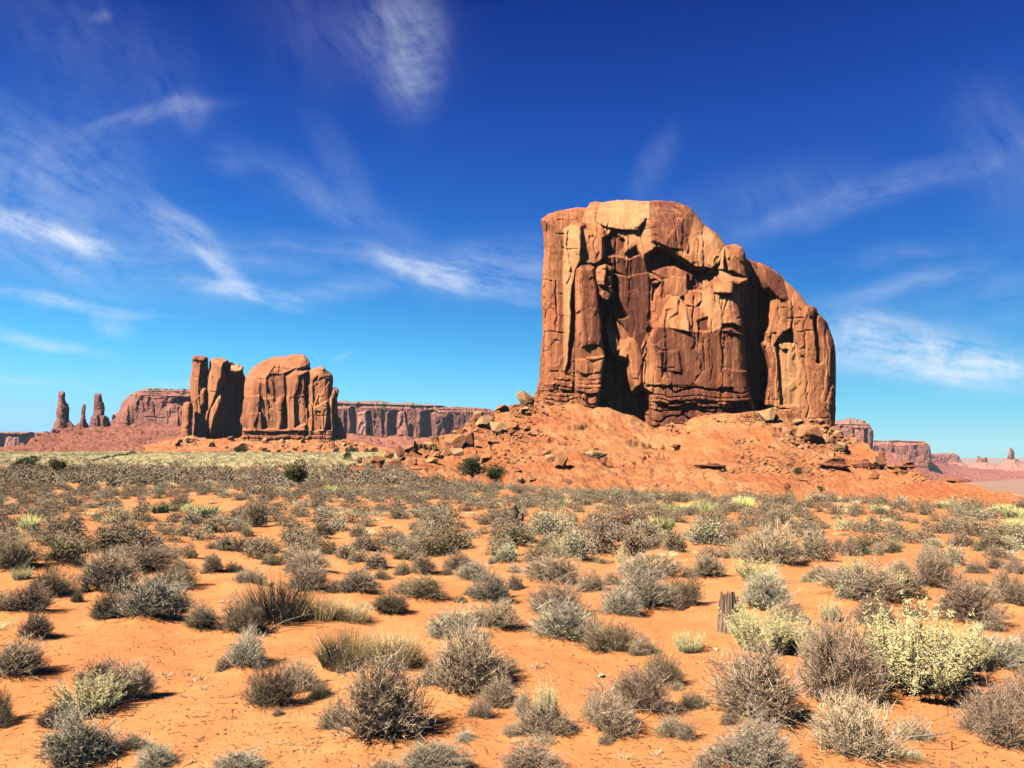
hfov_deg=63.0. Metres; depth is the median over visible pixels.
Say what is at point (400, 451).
boulder
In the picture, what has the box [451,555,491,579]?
sagebrush
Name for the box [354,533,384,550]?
sagebrush
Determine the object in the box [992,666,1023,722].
sagebrush
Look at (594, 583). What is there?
sagebrush
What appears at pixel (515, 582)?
sagebrush
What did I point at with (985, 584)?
sagebrush
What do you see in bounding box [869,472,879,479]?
boulder
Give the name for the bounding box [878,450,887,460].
boulder
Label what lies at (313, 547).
sagebrush
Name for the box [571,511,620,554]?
sagebrush
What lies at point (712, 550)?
sagebrush
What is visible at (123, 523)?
sagebrush
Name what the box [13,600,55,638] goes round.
sagebrush
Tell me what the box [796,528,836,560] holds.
sagebrush
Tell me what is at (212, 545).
sagebrush
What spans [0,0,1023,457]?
sky
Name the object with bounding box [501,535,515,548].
sagebrush
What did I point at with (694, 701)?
sagebrush
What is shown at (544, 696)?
saltbush
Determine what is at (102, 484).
grass cover
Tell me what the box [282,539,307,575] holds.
dead branch
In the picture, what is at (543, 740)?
straw grass clump
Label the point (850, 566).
saltbush
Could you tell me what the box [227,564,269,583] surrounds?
sagebrush
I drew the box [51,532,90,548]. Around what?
sagebrush
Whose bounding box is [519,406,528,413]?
boulder
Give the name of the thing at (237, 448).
desert bush
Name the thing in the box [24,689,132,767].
sagebrush
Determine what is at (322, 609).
dry grass clump
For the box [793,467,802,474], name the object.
juniper
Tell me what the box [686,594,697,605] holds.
sagebrush
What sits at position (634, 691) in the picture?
sagebrush
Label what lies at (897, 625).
saltbush
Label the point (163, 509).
rabbitbrush
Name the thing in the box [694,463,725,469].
boulder
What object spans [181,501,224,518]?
rabbitbrush
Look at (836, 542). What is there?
sagebrush
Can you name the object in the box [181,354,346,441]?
twin tower butte
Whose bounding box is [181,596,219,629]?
sagebrush
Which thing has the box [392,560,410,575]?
sagebrush
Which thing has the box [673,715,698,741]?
sagebrush
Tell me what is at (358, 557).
sagebrush
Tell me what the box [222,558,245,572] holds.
sagebrush
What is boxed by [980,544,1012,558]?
sagebrush
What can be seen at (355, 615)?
dry grass clump
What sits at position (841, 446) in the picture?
boulder
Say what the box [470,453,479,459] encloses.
boulder
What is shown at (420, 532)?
sagebrush
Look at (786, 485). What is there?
boulder
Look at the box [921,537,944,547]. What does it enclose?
sagebrush
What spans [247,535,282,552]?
sagebrush
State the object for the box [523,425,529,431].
boulder
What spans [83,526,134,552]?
sagebrush
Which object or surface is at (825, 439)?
boulder
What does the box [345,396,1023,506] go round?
talus slope
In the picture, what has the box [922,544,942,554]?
sagebrush
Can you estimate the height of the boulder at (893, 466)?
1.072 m
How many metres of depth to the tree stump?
8.16 m
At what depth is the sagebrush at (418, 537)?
16.65 m
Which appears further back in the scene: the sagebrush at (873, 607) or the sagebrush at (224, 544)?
the sagebrush at (224, 544)
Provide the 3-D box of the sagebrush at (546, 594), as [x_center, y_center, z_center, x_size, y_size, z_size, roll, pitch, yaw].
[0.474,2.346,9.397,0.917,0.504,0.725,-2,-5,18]
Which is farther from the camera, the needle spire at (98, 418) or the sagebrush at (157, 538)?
the needle spire at (98, 418)
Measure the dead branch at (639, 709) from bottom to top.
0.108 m
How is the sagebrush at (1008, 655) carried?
on the ground at (562, 657)
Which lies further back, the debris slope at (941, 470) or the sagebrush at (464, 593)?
the debris slope at (941, 470)
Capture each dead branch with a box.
[77,662,141,702]
[269,602,319,629]
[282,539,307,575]
[625,697,653,710]
[892,717,964,749]
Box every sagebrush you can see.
[0,526,48,570]
[0,531,18,544]
[0,580,59,612]
[0,590,14,610]
[0,630,53,681]
[0,681,17,728]
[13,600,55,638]
[19,562,83,595]
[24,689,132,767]
[30,696,78,729]
[37,535,61,545]
[39,533,94,564]
[45,516,64,534]
[47,746,84,767]
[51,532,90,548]
[59,516,81,529]
[60,533,87,547]
[69,543,147,590]
[69,587,84,602]
[70,653,126,687]
[72,552,86,565]
[79,580,89,592]
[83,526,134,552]
[87,577,126,620]
[89,507,105,520]
[96,564,202,619]
[100,515,139,535]
[101,655,163,699]
[106,542,121,554]
[110,540,141,557]
[117,730,159,751]
[121,525,156,543]
[122,526,162,554]
[126,542,185,569]
[132,738,176,767]
[144,528,164,545]
[149,558,203,586]
[152,541,181,557]
[170,562,183,571]
[171,522,196,536]
[173,558,191,568]
[178,541,198,557]
[179,509,199,524]
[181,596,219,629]
[200,550,224,571]
[201,515,229,531]
[205,539,217,549]
[205,746,270,767]
[212,588,270,633]
[213,529,237,551]
[213,656,231,672]
[218,619,271,668]
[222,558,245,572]
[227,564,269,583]
[229,513,252,531]
[230,534,251,552]
[232,507,244,518]
[233,654,306,710]
[238,534,276,557]
[239,524,253,535]
[242,490,268,526]
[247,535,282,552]
[259,548,271,564]
[265,553,284,565]
[270,705,284,716]
[273,512,300,526]
[275,550,339,576]
[276,546,311,562]
[277,523,308,540]
[279,522,326,547]
[279,654,321,693]
[284,531,325,556]
[284,558,335,592]
[306,675,333,700]
[310,514,338,536]
[312,695,352,730]
[315,640,444,745]
[316,537,337,553]
[325,579,343,592]
[331,659,355,673]
[332,542,355,559]
[335,571,381,592]
[341,566,379,583]
[346,545,369,562]
[347,522,368,536]
[348,531,378,550]
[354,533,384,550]
[358,600,372,611]
[363,548,391,569]
[366,752,405,767]
[369,587,412,613]
[371,566,393,580]
[372,529,402,544]
[376,528,412,553]
[388,568,452,599]
[389,546,416,558]
[391,734,479,767]
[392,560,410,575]
[400,530,424,554]
[407,524,429,538]
[408,548,438,573]
[412,533,423,547]
[415,530,458,556]
[417,595,482,639]
[418,615,512,696]
[419,660,449,686]
[421,508,456,529]
[431,524,474,548]
[438,566,454,575]
[441,545,477,571]
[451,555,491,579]
[453,594,466,602]
[453,726,476,742]
[460,585,473,595]
[464,562,513,602]
[464,593,526,629]
[464,693,495,719]
[471,659,520,708]
[481,535,519,556]
[482,671,504,694]
[484,522,541,544]
[487,556,495,563]
[492,543,521,561]
[492,735,572,767]
[493,652,524,676]
[495,567,509,594]
[499,719,525,737]
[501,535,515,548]
[506,562,521,572]
[507,570,526,590]
[508,698,582,738]
[510,679,532,715]
[517,589,606,642]
[518,551,587,582]
[519,575,591,614]
[520,540,552,561]
[528,502,574,535]
[536,537,549,550]
[546,536,584,557]
[549,539,565,557]
[555,715,577,730]
[557,510,576,526]
[560,517,601,559]
[569,671,642,737]
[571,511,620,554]
[575,565,607,592]
[575,608,641,654]
[592,509,608,525]
[594,579,644,616]
[596,726,618,745]
[600,499,649,528]
[601,570,620,585]
[602,555,679,606]
[606,659,677,714]
[608,549,691,578]
[616,523,648,556]
[624,704,639,724]
[627,638,647,656]
[630,529,656,549]
[632,516,667,541]
[632,630,657,655]
[638,642,691,685]
[648,704,685,739]
[649,529,666,547]
[661,527,688,551]
[662,700,679,708]
[663,571,706,603]
[663,586,688,610]
[669,674,684,691]
[670,700,690,711]
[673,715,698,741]
[674,590,687,609]
[674,685,713,710]
[679,567,694,577]
[681,549,733,577]
[683,745,722,767]
[685,514,728,544]
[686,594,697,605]
[696,632,812,732]
[697,544,723,557]
[704,700,802,767]
[718,707,742,725]
[721,520,741,542]
[721,544,732,558]
[724,509,810,564]
[735,566,800,609]
[736,595,744,612]
[739,535,763,560]
[760,502,796,523]
[764,598,809,621]
[786,602,899,704]
[794,679,914,767]
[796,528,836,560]
[796,562,834,578]
[799,613,811,624]
[800,573,808,582]
[803,550,916,599]
[807,574,820,582]
[831,571,868,599]
[832,537,845,550]
[837,541,864,556]
[842,692,869,718]
[843,533,857,548]
[844,584,902,625]
[852,536,871,554]
[863,547,874,554]
[871,542,887,552]
[875,541,884,555]
[881,557,915,575]
[881,567,931,597]
[884,538,907,547]
[885,541,902,553]
[889,708,938,742]
[900,600,928,618]
[904,547,963,588]
[911,545,951,566]
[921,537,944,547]
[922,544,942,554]
[927,568,1019,622]
[942,538,970,565]
[944,529,974,546]
[946,669,1023,748]
[956,557,991,573]
[960,617,1023,668]
[968,531,1010,551]
[971,572,992,599]
[978,608,1008,631]
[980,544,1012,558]
[982,554,1008,568]
[985,523,1023,544]
[985,564,1023,603]
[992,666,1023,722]
[996,534,1023,550]
[1000,557,1023,574]
[1005,580,1023,605]
[1007,625,1023,655]
[1012,518,1023,543]
[1014,666,1023,675]
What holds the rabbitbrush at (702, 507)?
on the ground at (562, 657)
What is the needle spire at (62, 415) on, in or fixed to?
on the debris slope at (132, 437)
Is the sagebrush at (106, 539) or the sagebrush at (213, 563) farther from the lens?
the sagebrush at (106, 539)
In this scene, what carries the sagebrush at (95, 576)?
on the ground at (562, 657)
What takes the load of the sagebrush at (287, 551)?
on the ground at (562, 657)
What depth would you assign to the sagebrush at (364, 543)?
15.77 m
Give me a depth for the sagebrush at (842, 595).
9.66 m
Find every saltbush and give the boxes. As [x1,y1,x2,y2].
[9,566,33,580]
[46,664,134,715]
[100,515,112,523]
[101,505,135,518]
[531,675,560,722]
[544,605,557,635]
[613,542,628,562]
[672,628,705,652]
[718,595,799,652]
[728,602,763,632]
[731,555,782,580]
[765,609,818,648]
[791,625,842,660]
[800,530,823,553]
[816,595,845,622]
[834,516,854,526]
[842,550,870,581]
[846,589,984,702]
[855,607,923,659]
[867,565,906,590]
[917,616,984,681]
[944,620,1003,670]
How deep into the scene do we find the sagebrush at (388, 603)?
9.40 m
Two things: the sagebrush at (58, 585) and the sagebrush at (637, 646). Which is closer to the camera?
the sagebrush at (637, 646)
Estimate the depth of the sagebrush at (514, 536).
16.04 m
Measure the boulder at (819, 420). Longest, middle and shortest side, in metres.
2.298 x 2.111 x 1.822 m
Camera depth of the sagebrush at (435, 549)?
15.23 m
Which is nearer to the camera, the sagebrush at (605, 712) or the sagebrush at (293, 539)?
the sagebrush at (605, 712)
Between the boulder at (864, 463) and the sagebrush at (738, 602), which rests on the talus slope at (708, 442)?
the boulder at (864, 463)
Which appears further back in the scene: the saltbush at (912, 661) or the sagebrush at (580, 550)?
the sagebrush at (580, 550)
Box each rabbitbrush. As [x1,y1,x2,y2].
[16,511,41,530]
[151,503,173,513]
[169,504,181,511]
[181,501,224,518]
[325,483,337,491]
[647,513,679,531]
[663,501,677,508]
[676,503,695,510]
[687,498,719,512]
[730,494,754,507]
[870,504,886,510]
[990,502,1010,511]
[1002,517,1023,528]
[1003,505,1023,518]
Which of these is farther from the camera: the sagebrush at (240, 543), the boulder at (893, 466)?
the boulder at (893, 466)
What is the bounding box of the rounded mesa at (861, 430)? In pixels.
[834,418,873,449]
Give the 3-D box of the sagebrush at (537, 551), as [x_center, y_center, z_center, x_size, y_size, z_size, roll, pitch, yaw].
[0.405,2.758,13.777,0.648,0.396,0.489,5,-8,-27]
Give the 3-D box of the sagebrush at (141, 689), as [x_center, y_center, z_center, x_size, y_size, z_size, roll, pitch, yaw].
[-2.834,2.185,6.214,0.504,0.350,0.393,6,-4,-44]
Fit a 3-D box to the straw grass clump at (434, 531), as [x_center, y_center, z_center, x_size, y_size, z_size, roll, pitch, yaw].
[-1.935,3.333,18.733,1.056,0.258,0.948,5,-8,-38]
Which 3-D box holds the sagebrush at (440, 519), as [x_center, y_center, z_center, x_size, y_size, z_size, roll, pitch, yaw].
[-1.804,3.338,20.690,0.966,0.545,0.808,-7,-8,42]
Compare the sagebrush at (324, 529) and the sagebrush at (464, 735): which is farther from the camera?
the sagebrush at (324, 529)
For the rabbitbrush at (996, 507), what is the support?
on the ground at (562, 657)
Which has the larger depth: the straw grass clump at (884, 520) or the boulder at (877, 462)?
the boulder at (877, 462)
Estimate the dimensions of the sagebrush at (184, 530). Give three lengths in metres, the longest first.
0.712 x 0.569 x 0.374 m
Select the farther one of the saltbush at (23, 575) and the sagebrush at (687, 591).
the saltbush at (23, 575)
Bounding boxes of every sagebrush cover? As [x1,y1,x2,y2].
[0,459,1023,545]
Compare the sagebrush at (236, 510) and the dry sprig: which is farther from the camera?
the sagebrush at (236, 510)
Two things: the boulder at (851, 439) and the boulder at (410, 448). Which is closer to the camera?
the boulder at (410, 448)
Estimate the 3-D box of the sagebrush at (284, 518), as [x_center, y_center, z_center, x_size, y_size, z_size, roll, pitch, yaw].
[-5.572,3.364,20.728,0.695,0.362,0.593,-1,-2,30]
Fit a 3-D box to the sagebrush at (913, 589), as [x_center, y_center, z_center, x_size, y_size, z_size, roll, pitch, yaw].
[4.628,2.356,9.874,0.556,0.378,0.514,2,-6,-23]
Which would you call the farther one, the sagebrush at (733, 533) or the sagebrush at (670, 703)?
the sagebrush at (733, 533)
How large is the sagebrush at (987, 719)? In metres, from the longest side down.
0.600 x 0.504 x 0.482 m
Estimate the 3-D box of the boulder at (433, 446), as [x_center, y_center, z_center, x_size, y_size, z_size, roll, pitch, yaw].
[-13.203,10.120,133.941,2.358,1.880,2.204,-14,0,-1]
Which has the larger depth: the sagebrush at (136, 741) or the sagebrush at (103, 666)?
the sagebrush at (103, 666)
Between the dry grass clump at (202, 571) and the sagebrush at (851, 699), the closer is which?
the sagebrush at (851, 699)
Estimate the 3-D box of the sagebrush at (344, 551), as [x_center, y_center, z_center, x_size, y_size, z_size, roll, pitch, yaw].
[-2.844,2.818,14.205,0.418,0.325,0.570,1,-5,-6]
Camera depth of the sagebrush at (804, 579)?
11.36 m
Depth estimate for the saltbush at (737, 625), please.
8.12 m
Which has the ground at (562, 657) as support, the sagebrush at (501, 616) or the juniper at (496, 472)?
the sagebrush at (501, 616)
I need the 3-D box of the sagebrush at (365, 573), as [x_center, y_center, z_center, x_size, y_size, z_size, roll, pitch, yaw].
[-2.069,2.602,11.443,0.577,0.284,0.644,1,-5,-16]
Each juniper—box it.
[11,455,42,466]
[48,459,68,471]
[282,459,308,481]
[343,451,352,459]
[456,457,487,477]
[484,466,508,481]
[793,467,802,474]
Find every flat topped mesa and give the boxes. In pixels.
[0,431,43,446]
[110,388,193,425]
[337,401,494,438]
[873,440,930,470]
[931,453,967,465]
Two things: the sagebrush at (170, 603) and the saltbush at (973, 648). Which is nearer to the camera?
the saltbush at (973, 648)
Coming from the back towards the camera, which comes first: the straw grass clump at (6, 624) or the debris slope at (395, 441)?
the debris slope at (395, 441)
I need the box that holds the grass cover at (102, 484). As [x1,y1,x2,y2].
[0,465,778,500]
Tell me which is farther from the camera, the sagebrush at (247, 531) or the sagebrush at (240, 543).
the sagebrush at (247, 531)
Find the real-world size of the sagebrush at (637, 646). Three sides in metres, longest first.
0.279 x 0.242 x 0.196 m
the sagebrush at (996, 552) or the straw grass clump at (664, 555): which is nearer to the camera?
the sagebrush at (996, 552)
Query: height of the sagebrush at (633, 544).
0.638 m
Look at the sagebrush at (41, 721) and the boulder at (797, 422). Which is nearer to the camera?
the sagebrush at (41, 721)
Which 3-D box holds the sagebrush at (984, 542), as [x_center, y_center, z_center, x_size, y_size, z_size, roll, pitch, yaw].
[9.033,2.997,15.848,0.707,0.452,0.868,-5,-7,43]
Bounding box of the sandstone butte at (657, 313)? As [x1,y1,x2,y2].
[534,200,835,427]
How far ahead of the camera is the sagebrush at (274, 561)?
13.23 m
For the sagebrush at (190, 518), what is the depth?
21.39 m
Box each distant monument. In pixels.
[967,455,996,468]
[995,448,1023,470]
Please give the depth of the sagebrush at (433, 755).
4.53 m
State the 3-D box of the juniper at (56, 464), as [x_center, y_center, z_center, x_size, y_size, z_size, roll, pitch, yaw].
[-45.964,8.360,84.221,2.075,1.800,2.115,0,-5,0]
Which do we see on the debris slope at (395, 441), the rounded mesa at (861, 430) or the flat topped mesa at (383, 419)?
the flat topped mesa at (383, 419)
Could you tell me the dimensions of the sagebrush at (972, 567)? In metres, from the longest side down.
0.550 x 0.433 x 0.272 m
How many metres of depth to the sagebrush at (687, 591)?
9.86 m
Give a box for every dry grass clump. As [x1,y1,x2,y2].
[200,569,207,573]
[224,565,328,625]
[301,589,354,620]
[304,620,387,671]
[327,600,376,622]
[352,622,445,668]
[508,737,522,744]
[541,505,574,531]
[752,526,789,542]
[1013,553,1023,560]
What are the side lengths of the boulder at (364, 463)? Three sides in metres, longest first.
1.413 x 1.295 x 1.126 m
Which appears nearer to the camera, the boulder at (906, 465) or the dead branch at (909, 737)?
the dead branch at (909, 737)
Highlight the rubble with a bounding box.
[161,399,983,497]
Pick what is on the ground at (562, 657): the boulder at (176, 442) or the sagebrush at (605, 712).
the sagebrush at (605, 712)
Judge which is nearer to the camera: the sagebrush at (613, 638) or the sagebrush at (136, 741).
the sagebrush at (136, 741)
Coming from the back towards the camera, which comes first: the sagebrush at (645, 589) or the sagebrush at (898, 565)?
the sagebrush at (898, 565)
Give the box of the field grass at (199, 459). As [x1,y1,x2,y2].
[0,450,404,469]
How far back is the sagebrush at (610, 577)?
11.45 m
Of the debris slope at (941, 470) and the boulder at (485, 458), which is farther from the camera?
the debris slope at (941, 470)
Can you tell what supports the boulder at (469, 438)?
on the talus slope at (708, 442)
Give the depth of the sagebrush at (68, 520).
20.65 m
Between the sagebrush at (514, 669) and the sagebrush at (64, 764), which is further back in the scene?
the sagebrush at (514, 669)
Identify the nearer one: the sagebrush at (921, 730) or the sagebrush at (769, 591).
the sagebrush at (921, 730)
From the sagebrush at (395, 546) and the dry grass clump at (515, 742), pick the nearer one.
the dry grass clump at (515, 742)
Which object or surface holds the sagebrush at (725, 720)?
on the ground at (562, 657)
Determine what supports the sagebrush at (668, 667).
on the ground at (562, 657)
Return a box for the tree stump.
[716,591,735,633]
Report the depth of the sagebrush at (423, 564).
12.58 m
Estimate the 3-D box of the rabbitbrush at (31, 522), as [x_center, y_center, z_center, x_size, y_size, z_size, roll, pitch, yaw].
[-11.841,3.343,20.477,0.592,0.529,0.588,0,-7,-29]
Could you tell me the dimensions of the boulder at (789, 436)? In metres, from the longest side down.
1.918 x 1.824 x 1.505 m
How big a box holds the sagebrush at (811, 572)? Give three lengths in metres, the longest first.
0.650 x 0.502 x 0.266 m
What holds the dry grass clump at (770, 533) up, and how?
on the ground at (562, 657)
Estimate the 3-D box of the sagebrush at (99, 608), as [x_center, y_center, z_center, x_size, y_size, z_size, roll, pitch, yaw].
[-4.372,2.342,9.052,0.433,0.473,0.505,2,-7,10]
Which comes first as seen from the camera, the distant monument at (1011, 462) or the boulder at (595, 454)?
the boulder at (595, 454)
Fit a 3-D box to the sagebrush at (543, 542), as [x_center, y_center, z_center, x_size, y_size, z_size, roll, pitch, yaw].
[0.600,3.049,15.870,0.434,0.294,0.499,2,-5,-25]
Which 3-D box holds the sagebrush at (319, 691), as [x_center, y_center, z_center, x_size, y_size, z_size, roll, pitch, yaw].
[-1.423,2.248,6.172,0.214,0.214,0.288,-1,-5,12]
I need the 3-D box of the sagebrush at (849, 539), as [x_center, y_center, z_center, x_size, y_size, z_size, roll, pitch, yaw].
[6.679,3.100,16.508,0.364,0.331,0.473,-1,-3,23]
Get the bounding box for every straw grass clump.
[0,618,13,628]
[79,510,104,515]
[89,515,116,522]
[119,520,153,525]
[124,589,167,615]
[282,500,306,504]
[335,507,356,513]
[361,509,386,515]
[408,528,441,536]
[459,500,482,505]
[531,729,556,745]
[546,539,584,556]
[592,557,609,563]
[633,577,681,603]
[651,551,677,557]
[722,535,742,558]
[831,502,851,507]
[831,531,850,535]
[832,526,851,530]
[864,515,892,522]
[898,746,923,759]
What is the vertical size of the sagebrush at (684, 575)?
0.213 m
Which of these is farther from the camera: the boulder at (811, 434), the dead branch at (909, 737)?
the boulder at (811, 434)
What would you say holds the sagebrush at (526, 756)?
on the ground at (562, 657)
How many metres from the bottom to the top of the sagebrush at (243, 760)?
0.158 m
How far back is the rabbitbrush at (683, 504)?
27.82 m
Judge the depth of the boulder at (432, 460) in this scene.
119.07 m
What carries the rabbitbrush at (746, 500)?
on the ground at (562, 657)
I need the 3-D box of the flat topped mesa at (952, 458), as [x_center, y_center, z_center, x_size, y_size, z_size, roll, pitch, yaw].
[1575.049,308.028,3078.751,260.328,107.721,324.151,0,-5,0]
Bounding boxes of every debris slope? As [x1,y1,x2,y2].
[0,423,192,451]
[145,435,394,452]
[346,433,437,453]
[873,450,1023,482]
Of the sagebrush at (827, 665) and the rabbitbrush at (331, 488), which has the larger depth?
the rabbitbrush at (331, 488)
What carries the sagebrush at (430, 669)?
on the ground at (562, 657)
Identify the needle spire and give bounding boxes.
[53,391,74,429]
[75,404,88,427]
[89,393,110,426]
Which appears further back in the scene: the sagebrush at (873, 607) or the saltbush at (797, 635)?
the sagebrush at (873, 607)
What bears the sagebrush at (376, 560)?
on the ground at (562, 657)
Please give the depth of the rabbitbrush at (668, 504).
28.15 m
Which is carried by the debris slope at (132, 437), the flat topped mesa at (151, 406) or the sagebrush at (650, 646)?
the flat topped mesa at (151, 406)
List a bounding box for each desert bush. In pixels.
[234,446,243,451]
[239,443,248,449]
[349,447,359,451]
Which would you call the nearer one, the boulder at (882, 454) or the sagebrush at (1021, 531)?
the sagebrush at (1021, 531)
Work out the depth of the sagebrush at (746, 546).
13.59 m
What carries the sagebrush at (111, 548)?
on the ground at (562, 657)
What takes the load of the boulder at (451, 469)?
on the talus slope at (708, 442)
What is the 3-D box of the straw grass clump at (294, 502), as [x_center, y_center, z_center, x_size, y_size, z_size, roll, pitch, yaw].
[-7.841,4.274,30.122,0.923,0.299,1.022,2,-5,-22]
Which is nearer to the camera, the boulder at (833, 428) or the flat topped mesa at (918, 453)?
the boulder at (833, 428)
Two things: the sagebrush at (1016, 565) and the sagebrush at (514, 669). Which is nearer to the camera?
the sagebrush at (514, 669)
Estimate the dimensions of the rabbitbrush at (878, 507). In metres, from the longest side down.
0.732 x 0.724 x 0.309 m
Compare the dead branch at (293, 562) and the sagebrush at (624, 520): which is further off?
the sagebrush at (624, 520)
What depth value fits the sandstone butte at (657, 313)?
188.98 m
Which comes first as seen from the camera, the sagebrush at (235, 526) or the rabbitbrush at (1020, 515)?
the sagebrush at (235, 526)
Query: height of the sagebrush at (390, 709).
0.597 m
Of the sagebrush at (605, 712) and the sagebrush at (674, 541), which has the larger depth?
the sagebrush at (674, 541)
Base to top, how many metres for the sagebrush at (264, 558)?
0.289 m
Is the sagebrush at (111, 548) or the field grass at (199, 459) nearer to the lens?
the sagebrush at (111, 548)
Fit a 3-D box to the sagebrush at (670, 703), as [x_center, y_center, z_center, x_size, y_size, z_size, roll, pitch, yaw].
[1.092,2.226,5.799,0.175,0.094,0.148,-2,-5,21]
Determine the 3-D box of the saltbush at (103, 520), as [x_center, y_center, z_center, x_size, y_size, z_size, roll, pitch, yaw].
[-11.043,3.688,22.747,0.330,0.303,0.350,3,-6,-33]
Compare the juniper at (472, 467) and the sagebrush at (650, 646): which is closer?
the sagebrush at (650, 646)
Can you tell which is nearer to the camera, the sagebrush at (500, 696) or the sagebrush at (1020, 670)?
the sagebrush at (500, 696)
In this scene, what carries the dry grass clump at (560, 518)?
on the ground at (562, 657)
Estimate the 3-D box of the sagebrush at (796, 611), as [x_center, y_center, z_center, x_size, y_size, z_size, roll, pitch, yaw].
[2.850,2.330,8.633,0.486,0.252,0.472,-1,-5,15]
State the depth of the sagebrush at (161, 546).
14.48 m
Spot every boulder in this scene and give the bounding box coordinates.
[174,440,179,445]
[208,442,215,446]
[359,460,370,466]
[370,455,384,464]
[384,452,393,458]
[385,458,400,465]
[395,446,404,457]
[405,445,417,452]
[405,458,416,464]
[405,466,435,470]
[425,442,436,450]
[425,457,438,463]
[433,451,440,457]
[440,448,451,456]
[445,434,464,447]
[445,466,461,475]
[450,448,463,455]
[455,429,467,434]
[463,431,473,446]
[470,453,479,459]
[471,411,483,421]
[475,415,492,428]
[480,454,491,463]
[487,438,498,444]
[490,422,506,433]
[494,404,508,411]
[506,422,518,428]
[507,428,514,434]
[516,391,532,404]
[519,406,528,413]
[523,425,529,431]
[529,477,535,481]
[542,449,550,454]
[545,454,554,460]
[553,452,567,469]
[560,479,572,484]
[583,450,607,459]
[600,457,607,464]
[670,444,680,448]
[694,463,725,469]
[755,421,763,426]
[758,407,776,422]
[778,424,792,432]
[781,429,791,434]
[783,482,790,488]
[784,434,793,440]
[792,419,803,425]
[795,424,821,443]
[815,418,823,423]
[817,456,849,469]
[821,435,829,442]
[829,426,838,431]
[829,435,835,442]
[832,442,848,451]
[835,432,843,438]
[849,437,858,441]
[851,459,870,468]
[869,455,884,469]
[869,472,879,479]
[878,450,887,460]
[887,464,897,468]
[897,461,917,469]
[945,479,970,482]
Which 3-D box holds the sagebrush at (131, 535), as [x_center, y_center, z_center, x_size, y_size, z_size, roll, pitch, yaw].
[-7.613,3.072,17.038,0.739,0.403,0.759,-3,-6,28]
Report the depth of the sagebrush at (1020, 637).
7.27 m
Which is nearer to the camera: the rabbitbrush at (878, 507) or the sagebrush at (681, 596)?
the sagebrush at (681, 596)
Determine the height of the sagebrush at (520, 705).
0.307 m
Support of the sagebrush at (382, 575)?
on the ground at (562, 657)
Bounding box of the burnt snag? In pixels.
[477,499,531,529]
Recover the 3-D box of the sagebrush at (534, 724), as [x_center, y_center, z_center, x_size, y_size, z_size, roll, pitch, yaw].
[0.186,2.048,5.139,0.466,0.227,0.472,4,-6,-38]
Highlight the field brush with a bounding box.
[0,450,395,469]
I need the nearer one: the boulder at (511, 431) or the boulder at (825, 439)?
the boulder at (511, 431)
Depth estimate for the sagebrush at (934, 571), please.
10.66 m
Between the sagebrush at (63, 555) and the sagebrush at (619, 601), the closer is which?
the sagebrush at (619, 601)
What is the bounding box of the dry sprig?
[613,751,631,759]
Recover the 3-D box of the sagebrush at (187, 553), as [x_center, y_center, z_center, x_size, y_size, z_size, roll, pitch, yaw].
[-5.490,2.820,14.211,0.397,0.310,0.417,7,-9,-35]
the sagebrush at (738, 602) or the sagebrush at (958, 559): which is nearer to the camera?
the sagebrush at (738, 602)
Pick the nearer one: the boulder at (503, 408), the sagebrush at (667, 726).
the sagebrush at (667, 726)
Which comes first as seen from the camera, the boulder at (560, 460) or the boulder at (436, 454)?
the boulder at (560, 460)
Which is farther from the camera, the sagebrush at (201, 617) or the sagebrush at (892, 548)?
the sagebrush at (892, 548)
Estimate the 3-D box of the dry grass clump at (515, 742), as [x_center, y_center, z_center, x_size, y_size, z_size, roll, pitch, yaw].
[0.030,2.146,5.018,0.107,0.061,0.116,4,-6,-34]
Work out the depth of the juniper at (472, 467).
99.38 m
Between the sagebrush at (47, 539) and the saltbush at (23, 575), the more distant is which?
the sagebrush at (47, 539)
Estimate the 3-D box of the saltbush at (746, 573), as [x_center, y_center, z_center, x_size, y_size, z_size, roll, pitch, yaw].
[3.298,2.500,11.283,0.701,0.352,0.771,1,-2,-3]
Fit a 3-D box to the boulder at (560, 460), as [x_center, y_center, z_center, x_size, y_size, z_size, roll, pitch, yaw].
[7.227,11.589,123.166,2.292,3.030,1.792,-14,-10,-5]
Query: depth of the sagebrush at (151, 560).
12.72 m
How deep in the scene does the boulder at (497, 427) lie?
156.76 m
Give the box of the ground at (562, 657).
[0,451,1023,767]
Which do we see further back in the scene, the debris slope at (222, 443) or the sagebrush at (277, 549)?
the debris slope at (222, 443)
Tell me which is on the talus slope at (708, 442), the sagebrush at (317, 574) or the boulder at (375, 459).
the boulder at (375, 459)
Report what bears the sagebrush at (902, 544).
on the ground at (562, 657)
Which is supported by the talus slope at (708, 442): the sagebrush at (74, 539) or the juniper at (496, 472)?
the juniper at (496, 472)
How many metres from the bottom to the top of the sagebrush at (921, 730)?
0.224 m
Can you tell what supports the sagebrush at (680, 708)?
on the ground at (562, 657)
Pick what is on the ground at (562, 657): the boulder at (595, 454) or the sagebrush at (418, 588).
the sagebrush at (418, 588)
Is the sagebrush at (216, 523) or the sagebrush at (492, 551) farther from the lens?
the sagebrush at (216, 523)
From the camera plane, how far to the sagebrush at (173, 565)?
12.65 m
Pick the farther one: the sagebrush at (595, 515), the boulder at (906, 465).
the boulder at (906, 465)
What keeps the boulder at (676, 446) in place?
on the talus slope at (708, 442)
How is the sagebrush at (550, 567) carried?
on the ground at (562, 657)

